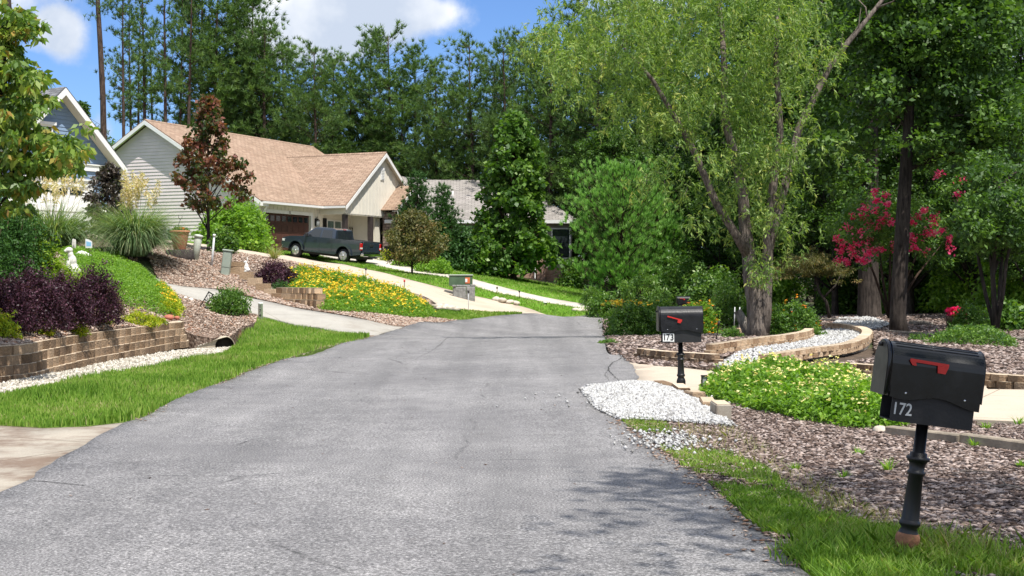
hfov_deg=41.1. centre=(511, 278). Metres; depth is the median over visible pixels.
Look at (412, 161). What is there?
pine tree
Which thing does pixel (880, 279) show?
thicket
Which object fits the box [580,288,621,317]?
shrub
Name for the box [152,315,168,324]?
golden shrub
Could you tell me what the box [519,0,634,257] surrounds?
pine tree
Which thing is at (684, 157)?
broadleaf tree
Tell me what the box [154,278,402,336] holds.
driveway
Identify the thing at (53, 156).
dogwood tree
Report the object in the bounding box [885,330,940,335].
log
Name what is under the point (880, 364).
door
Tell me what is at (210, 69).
pine tree
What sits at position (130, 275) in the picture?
ground cover
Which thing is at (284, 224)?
garage door
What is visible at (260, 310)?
number post
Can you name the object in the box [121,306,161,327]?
golden shrub
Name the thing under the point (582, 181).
pine tree
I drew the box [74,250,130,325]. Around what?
loropetalum
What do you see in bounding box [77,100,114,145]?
broadleaf tree
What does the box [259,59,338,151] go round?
pine tree
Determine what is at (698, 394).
edging block
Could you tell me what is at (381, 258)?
shrub
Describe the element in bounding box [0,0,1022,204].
sky
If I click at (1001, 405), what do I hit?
driveway
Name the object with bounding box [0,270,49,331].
loropetalum
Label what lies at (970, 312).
shrub
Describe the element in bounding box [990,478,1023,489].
fallen twig
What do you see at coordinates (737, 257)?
broadleaf tree
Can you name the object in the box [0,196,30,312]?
arborvitae
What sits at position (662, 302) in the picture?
shrub
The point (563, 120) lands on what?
pine tree
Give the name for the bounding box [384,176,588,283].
house
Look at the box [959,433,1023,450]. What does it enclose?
landscape timber
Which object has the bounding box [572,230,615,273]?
understory tree
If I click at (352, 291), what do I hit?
lantana
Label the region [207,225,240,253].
shrub
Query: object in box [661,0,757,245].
pine tree
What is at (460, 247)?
shrub
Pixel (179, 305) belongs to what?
ground cover
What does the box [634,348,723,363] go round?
block edging
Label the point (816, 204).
broadleaf tree
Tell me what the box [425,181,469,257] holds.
cedar tree
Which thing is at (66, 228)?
pampas grass
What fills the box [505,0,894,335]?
willow tree
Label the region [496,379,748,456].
white pebbles
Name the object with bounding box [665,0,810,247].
broadleaf tree
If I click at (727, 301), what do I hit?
oleander
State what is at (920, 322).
log
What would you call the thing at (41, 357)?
retaining wall
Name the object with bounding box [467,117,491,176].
pine tree
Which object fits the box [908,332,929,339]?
shrub
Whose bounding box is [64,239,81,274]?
rabbit statue
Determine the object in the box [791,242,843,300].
understory tree
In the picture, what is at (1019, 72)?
broadleaf tree
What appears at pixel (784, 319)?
lantana
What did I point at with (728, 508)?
leaf litter
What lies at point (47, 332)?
golden shrub
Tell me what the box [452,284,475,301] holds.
utility box
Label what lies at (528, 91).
pine tree
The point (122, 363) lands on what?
pale pebbles
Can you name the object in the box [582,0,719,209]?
pine tree
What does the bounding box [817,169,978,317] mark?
crepe myrtle
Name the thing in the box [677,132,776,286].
broadleaf tree
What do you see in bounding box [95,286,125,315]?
barberry
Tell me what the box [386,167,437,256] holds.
cedar tree
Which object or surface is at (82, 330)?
golden shrub
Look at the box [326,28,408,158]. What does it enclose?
pine tree
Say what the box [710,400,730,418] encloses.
edging block
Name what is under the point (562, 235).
window
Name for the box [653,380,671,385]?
edging block
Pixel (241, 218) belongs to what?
shrub
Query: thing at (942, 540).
grass
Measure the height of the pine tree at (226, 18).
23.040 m
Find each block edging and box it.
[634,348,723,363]
[704,328,814,353]
[755,323,872,360]
[844,363,1023,388]
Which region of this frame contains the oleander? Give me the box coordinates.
[704,275,746,331]
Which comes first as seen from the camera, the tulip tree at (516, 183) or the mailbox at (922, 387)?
the mailbox at (922, 387)
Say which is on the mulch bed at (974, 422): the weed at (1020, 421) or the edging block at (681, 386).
the weed at (1020, 421)
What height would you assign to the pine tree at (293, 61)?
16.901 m
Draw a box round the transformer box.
[448,274,472,285]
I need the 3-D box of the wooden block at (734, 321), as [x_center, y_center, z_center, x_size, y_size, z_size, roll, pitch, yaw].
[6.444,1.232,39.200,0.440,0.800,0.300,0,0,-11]
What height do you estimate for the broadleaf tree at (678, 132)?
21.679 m
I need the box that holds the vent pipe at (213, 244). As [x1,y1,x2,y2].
[211,234,215,265]
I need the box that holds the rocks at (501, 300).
[492,296,519,304]
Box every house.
[0,87,126,233]
[111,119,418,257]
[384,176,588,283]
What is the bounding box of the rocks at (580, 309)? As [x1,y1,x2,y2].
[572,308,587,311]
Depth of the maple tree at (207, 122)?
58.70 m
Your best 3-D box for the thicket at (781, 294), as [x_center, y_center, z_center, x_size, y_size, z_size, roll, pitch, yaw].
[11.673,0.118,62.005,2.775,3.538,2.870,0,0,0]
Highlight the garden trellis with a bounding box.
[200,291,213,307]
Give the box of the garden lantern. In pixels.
[701,375,707,386]
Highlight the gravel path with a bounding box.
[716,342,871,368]
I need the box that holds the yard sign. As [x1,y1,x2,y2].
[85,239,91,247]
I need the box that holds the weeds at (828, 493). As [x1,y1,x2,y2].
[678,420,1022,562]
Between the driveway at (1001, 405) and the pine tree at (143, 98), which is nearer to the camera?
the driveway at (1001, 405)
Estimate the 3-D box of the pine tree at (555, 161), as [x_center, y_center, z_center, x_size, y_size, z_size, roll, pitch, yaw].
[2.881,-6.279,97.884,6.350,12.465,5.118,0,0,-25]
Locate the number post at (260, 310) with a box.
[258,303,262,319]
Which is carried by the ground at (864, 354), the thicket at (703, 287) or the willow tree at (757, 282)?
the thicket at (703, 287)
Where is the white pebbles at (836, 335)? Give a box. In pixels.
[717,328,860,366]
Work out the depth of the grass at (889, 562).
8.38 m
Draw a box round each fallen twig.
[953,470,996,473]
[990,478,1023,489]
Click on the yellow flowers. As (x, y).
(613, 303)
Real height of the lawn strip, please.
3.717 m
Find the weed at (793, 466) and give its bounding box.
[784,462,801,468]
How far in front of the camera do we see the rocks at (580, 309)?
63.92 m
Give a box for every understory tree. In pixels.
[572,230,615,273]
[691,231,744,291]
[719,245,760,292]
[739,248,813,301]
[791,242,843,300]
[792,250,857,300]
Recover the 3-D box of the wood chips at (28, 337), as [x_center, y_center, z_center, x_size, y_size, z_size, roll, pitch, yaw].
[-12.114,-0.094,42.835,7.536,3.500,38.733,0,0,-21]
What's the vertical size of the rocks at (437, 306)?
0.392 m
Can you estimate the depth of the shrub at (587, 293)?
65.90 m
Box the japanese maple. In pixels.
[772,245,862,317]
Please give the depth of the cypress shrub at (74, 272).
33.13 m
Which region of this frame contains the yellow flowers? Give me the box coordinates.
[598,299,659,323]
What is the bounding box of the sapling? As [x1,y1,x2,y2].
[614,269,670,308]
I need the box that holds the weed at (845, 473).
[832,471,851,476]
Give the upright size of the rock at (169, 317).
0.187 m
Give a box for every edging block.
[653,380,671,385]
[671,383,689,390]
[684,391,705,397]
[699,397,713,405]
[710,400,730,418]
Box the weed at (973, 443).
[966,438,979,445]
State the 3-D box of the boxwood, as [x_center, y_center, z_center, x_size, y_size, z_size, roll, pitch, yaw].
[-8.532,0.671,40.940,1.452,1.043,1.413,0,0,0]
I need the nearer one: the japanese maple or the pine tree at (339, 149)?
the japanese maple
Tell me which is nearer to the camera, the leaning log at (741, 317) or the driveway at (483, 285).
the leaning log at (741, 317)
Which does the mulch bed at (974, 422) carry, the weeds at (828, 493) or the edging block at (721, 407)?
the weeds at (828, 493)
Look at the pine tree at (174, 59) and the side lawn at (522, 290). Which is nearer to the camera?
the side lawn at (522, 290)
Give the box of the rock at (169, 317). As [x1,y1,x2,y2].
[164,314,179,319]
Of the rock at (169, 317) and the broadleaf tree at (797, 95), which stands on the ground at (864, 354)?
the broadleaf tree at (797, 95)
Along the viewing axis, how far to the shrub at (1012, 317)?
39.55 m
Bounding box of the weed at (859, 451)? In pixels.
[852,446,864,453]
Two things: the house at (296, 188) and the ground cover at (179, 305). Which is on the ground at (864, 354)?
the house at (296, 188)
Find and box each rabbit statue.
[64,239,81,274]
[243,257,249,271]
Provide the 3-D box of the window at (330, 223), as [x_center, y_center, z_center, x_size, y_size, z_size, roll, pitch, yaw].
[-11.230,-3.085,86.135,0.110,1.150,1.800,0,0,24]
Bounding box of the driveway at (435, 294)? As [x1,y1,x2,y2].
[88,234,542,313]
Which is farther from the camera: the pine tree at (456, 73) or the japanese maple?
the pine tree at (456, 73)
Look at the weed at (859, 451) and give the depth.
12.48 m
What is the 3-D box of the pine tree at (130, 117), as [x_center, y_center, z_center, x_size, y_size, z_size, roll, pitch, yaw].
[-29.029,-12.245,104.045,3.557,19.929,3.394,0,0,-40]
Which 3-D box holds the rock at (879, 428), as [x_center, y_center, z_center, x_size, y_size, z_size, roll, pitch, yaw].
[3.853,1.601,14.286,0.154,0.133,0.137,0,0,0]
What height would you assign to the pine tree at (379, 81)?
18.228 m
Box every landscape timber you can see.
[885,426,959,442]
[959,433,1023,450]
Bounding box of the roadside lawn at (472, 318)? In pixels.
[440,311,511,319]
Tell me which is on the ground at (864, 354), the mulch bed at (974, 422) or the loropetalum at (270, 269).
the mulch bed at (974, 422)
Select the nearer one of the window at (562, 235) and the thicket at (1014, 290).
the thicket at (1014, 290)
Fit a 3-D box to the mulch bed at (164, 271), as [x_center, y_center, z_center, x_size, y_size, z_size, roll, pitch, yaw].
[-9.060,0.066,54.029,10.824,3.400,21.367,0,0,-45]
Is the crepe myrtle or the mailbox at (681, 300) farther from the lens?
the mailbox at (681, 300)
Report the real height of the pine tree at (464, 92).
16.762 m
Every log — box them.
[734,309,746,334]
[822,318,873,320]
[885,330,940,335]
[908,320,933,324]
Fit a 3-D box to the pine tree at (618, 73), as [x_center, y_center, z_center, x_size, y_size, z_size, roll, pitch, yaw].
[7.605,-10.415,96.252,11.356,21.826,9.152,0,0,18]
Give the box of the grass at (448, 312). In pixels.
[424,308,521,319]
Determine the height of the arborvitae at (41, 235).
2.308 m
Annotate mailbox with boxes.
[655,306,703,384]
[676,296,689,305]
[870,338,985,550]
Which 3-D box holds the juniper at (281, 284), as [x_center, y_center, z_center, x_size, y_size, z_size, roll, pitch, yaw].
[-8.291,0.378,48.954,1.046,0.726,0.970,0,0,-41]
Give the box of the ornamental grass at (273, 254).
[263,245,291,258]
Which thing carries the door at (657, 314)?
in the mailbox at (680, 325)
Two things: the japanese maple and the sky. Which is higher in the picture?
the sky
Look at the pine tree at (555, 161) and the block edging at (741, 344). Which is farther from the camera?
the pine tree at (555, 161)
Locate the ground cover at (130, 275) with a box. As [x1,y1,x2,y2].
[59,244,181,314]
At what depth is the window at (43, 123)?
68.55 m
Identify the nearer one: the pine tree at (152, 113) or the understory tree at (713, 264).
the understory tree at (713, 264)
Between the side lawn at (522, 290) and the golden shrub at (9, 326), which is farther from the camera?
the side lawn at (522, 290)
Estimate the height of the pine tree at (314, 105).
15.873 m
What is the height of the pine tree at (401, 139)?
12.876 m
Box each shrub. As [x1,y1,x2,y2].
[0,308,22,338]
[30,231,72,285]
[33,318,55,335]
[62,264,89,298]
[69,321,92,336]
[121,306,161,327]
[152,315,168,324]
[189,188,276,251]
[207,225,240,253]
[237,206,277,253]
[377,249,390,260]
[391,260,414,266]
[413,215,459,269]
[413,256,456,273]
[448,216,490,270]
[456,226,513,278]
[554,255,591,288]
[575,285,606,305]
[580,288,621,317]
[597,336,618,345]
[640,291,672,333]
[715,326,743,336]
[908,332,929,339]
[945,306,965,328]
[947,299,990,327]
[984,298,1023,330]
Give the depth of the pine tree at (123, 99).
96.09 m
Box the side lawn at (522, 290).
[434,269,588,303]
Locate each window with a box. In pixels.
[33,121,56,133]
[327,219,341,227]
[551,228,569,258]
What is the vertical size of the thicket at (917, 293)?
2.625 m
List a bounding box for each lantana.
[276,262,436,317]
[599,296,660,335]
[682,296,722,333]
[698,348,908,428]
[770,294,827,334]
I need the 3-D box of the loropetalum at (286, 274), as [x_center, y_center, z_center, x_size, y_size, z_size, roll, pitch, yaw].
[-8.397,0.013,51.454,1.267,1.040,1.369,0,0,-37]
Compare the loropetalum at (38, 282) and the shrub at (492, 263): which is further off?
the shrub at (492, 263)
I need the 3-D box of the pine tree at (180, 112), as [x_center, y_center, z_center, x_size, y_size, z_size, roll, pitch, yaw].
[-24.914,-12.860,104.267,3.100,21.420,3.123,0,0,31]
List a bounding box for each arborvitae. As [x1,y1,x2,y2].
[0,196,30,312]
[0,196,46,289]
[1,200,60,283]
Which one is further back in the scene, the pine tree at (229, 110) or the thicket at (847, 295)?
the pine tree at (229, 110)
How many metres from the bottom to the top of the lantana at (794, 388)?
0.763 m
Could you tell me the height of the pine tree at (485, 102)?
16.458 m
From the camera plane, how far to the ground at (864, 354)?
51.20 m
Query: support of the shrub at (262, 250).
on the ground at (864, 354)
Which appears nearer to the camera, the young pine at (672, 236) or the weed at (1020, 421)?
the weed at (1020, 421)
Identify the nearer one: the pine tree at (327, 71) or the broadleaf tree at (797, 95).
the broadleaf tree at (797, 95)
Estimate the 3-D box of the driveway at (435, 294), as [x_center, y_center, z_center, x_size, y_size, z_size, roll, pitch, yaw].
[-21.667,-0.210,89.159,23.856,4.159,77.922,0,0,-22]
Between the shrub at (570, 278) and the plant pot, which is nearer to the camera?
the plant pot
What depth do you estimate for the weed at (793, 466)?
11.54 m
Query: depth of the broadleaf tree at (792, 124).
65.35 m
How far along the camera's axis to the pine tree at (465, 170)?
96.44 m
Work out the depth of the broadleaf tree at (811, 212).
59.44 m
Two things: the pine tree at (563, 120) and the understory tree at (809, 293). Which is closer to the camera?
the understory tree at (809, 293)
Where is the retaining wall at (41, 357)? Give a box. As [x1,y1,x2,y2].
[0,321,188,382]
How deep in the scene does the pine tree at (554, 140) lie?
91.41 m
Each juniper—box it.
[270,279,291,288]
[923,323,1019,346]
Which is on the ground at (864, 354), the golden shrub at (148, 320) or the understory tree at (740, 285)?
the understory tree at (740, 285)
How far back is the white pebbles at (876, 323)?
45.53 m
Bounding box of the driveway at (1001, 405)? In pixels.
[629,362,1023,423]
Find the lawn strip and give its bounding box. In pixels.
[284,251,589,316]
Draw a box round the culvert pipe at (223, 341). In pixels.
[192,336,234,348]
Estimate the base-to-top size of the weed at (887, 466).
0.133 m
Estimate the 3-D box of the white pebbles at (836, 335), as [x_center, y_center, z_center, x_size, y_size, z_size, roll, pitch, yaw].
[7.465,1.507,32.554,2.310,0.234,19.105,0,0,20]
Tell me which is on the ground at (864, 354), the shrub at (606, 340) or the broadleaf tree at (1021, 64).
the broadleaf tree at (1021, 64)
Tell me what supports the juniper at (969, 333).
on the mulch bed at (709, 368)
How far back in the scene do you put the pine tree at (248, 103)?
102.34 m
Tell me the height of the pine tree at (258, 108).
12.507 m
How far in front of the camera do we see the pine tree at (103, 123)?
94.86 m
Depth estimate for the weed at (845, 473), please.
11.09 m
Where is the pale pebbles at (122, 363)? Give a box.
[0,343,230,392]
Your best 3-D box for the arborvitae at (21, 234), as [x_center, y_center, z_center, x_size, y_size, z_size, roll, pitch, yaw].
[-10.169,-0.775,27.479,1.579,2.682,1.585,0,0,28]
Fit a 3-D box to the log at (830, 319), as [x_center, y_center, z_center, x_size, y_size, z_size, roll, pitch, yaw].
[11.732,1.497,47.515,0.193,0.184,3.187,0,0,-20]
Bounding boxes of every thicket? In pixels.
[646,248,712,305]
[672,262,744,314]
[741,242,802,308]
[811,263,884,314]
[856,274,891,289]
[881,258,952,313]
[918,241,1011,313]
[953,255,1023,313]
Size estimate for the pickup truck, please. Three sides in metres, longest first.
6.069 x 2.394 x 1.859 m
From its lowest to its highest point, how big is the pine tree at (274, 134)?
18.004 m
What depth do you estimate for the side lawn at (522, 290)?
69.68 m
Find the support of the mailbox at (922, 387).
on the mulch bed at (974, 422)
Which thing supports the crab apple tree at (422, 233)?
on the lawn strip
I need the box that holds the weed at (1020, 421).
[1012,416,1023,424]
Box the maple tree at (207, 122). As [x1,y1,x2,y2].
[169,94,256,249]
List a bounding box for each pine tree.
[67,0,123,139]
[95,0,143,136]
[110,0,153,130]
[118,0,163,119]
[120,7,162,128]
[130,0,248,127]
[133,0,271,132]
[133,23,169,122]
[139,0,196,121]
[161,0,214,124]
[163,0,200,124]
[173,1,286,115]
[177,71,279,137]
[202,0,309,140]
[216,11,305,142]
[229,91,280,137]
[250,35,340,143]
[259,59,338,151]
[268,37,354,153]
[277,110,313,144]
[300,44,361,152]
[308,51,382,153]
[309,114,363,153]
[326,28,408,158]
[339,19,434,177]
[347,104,399,160]
[361,88,434,178]
[372,38,460,178]
[396,63,475,179]
[403,110,469,179]
[417,29,520,181]
[425,71,483,171]
[426,127,486,179]
[456,58,535,178]
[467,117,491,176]
[468,25,555,180]
[482,28,573,192]
[495,21,602,216]
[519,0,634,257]
[532,105,589,231]
[538,2,639,285]
[548,0,672,278]
[559,120,627,281]
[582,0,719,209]
[621,1,703,207]
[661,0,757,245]
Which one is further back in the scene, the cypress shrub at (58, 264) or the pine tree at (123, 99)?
the pine tree at (123, 99)
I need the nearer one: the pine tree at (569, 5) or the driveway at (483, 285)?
the driveway at (483, 285)
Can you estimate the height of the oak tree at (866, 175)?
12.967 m
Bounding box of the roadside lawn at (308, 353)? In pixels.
[0,320,365,427]
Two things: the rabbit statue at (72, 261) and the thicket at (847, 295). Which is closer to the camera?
the rabbit statue at (72, 261)
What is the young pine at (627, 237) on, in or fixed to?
on the ground at (864, 354)
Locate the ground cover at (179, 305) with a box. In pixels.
[153,281,185,316]
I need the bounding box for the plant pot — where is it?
[169,216,190,248]
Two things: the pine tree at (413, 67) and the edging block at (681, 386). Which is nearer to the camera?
the edging block at (681, 386)
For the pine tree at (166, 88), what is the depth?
96.79 m
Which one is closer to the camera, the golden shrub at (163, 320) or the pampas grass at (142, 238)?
the golden shrub at (163, 320)
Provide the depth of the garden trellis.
40.98 m
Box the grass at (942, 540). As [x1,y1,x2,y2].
[766,517,1023,568]
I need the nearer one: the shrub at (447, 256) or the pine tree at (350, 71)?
the shrub at (447, 256)
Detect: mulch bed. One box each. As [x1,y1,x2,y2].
[0,245,254,348]
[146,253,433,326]
[602,315,1017,388]
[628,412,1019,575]
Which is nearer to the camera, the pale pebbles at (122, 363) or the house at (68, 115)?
the pale pebbles at (122, 363)
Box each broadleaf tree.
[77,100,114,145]
[558,93,677,288]
[609,117,702,265]
[639,0,771,209]
[644,101,729,268]
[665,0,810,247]
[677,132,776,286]
[701,108,843,276]
[704,0,896,308]
[758,0,898,289]
[761,31,929,313]
[762,99,896,314]
[771,23,1023,312]
[819,100,970,313]
[861,0,1023,310]
[890,94,1023,313]
[952,104,1023,281]
[961,0,1023,185]
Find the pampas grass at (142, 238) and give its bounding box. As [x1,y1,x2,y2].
[82,169,197,256]
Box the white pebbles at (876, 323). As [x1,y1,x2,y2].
[833,316,888,328]
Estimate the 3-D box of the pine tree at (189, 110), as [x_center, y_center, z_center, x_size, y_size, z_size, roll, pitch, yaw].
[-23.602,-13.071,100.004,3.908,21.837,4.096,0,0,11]
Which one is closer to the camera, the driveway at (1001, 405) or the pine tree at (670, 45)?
the driveway at (1001, 405)
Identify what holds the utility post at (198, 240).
on the ground at (864, 354)
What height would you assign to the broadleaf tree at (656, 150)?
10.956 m
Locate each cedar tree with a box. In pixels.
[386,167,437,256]
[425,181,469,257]
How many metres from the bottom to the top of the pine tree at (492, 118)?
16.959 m
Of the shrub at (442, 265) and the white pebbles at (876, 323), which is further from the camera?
the shrub at (442, 265)
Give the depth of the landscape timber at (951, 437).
13.49 m
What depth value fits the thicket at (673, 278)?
67.45 m
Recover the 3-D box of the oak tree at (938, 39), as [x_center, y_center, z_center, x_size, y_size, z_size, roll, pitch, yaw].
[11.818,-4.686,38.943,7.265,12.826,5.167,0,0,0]
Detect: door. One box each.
[9,185,86,233]
[265,213,308,250]
[656,307,660,330]
[870,339,891,394]
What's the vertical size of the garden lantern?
0.310 m
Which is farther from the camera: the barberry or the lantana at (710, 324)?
the lantana at (710, 324)
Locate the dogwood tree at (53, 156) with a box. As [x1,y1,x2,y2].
[0,0,99,223]
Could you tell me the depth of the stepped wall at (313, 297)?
47.02 m
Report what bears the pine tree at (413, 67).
on the ground at (864, 354)
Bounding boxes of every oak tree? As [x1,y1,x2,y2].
[782,0,929,316]
[818,0,1023,330]
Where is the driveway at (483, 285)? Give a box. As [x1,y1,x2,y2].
[323,255,588,307]
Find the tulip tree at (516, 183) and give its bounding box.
[470,108,566,279]
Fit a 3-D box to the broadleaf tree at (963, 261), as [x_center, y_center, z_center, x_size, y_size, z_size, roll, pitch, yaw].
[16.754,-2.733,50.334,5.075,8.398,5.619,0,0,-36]
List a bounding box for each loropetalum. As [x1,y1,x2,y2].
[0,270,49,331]
[4,255,75,332]
[42,268,102,328]
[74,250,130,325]
[252,257,290,284]
[272,266,297,287]
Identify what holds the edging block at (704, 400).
on the ground at (864, 354)
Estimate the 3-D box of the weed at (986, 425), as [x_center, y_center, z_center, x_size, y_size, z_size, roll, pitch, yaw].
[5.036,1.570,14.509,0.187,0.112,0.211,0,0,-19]
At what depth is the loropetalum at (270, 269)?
52.20 m
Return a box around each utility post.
[193,234,202,259]
[221,249,233,274]
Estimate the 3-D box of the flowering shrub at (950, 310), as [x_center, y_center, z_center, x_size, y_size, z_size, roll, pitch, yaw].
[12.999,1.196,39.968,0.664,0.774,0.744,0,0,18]
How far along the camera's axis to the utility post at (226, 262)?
53.44 m
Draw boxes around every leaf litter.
[136,328,810,572]
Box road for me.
[0,311,944,575]
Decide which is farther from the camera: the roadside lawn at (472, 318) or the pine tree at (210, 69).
the pine tree at (210, 69)
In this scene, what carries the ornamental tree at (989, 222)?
on the mulch bed at (709, 368)
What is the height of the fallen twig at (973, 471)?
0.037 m
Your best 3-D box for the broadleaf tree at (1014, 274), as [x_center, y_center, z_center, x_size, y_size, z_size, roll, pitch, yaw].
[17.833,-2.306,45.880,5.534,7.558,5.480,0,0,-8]
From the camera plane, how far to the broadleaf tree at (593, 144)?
83.48 m
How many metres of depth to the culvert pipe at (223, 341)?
34.68 m
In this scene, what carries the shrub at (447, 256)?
on the ground at (864, 354)
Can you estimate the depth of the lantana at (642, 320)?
36.83 m
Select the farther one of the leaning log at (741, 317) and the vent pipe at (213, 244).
the vent pipe at (213, 244)
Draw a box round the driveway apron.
[0,423,121,491]
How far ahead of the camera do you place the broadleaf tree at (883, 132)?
56.85 m
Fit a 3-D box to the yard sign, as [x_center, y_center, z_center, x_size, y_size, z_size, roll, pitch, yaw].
[-13.633,-0.819,44.005,0.230,0.898,0.037,0,0,11]
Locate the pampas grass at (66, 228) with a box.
[22,174,127,251]
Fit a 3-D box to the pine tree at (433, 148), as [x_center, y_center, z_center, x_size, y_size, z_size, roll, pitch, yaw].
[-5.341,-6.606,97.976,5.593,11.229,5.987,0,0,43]
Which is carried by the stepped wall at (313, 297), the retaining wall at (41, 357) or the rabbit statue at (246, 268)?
the rabbit statue at (246, 268)
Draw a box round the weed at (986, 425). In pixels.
[978,421,991,427]
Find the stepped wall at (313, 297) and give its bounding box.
[230,262,325,308]
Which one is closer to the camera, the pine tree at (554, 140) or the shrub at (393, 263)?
the shrub at (393, 263)
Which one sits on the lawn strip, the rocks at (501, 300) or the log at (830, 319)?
the rocks at (501, 300)
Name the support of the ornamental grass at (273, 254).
on the mulch bed at (164, 271)
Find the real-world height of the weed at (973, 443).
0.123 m
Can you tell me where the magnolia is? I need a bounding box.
[80,160,133,238]
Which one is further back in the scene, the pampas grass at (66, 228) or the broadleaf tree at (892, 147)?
the broadleaf tree at (892, 147)
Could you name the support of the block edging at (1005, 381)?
on the mulch bed at (709, 368)
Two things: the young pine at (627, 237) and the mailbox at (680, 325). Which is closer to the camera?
the mailbox at (680, 325)
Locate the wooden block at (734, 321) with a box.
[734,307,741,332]
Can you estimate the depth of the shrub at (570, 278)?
81.53 m
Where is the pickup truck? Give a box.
[281,226,381,261]
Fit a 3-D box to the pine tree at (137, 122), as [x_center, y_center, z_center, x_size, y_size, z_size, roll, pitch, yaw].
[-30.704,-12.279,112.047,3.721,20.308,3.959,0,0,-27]
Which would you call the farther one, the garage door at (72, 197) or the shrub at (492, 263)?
the shrub at (492, 263)
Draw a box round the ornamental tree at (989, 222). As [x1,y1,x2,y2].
[930,144,1023,328]
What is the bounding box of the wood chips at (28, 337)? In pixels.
[0,238,257,344]
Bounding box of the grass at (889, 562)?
[621,417,1023,575]
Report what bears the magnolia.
on the mulch bed at (195, 340)
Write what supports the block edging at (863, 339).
on the mulch bed at (709, 368)
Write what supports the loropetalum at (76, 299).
on the mulch bed at (195, 340)
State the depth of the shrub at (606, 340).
31.45 m
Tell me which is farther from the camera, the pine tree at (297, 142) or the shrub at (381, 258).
the pine tree at (297, 142)
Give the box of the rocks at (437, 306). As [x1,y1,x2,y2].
[433,303,460,310]
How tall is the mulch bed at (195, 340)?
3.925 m
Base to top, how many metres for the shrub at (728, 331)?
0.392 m
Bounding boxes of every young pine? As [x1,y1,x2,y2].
[557,154,675,300]
[623,188,696,294]
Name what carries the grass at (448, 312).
on the roadside lawn at (472, 318)
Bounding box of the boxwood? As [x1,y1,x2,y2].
[204,283,252,315]
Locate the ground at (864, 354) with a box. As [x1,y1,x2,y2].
[137,257,873,364]
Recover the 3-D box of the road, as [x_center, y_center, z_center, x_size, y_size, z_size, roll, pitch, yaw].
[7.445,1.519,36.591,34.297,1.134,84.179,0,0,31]
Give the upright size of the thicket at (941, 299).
3.682 m
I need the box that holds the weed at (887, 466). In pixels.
[876,457,902,469]
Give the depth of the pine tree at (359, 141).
104.97 m
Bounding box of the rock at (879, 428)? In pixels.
[872,425,884,430]
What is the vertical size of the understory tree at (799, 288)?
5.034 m
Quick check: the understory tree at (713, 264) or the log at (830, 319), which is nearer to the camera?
the log at (830, 319)
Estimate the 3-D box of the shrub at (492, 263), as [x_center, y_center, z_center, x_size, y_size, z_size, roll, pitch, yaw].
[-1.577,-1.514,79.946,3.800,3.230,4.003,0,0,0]
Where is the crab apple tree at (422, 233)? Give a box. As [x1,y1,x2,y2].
[380,207,451,272]
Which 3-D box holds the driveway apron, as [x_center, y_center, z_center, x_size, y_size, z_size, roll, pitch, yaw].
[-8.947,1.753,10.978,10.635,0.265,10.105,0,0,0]
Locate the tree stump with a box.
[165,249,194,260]

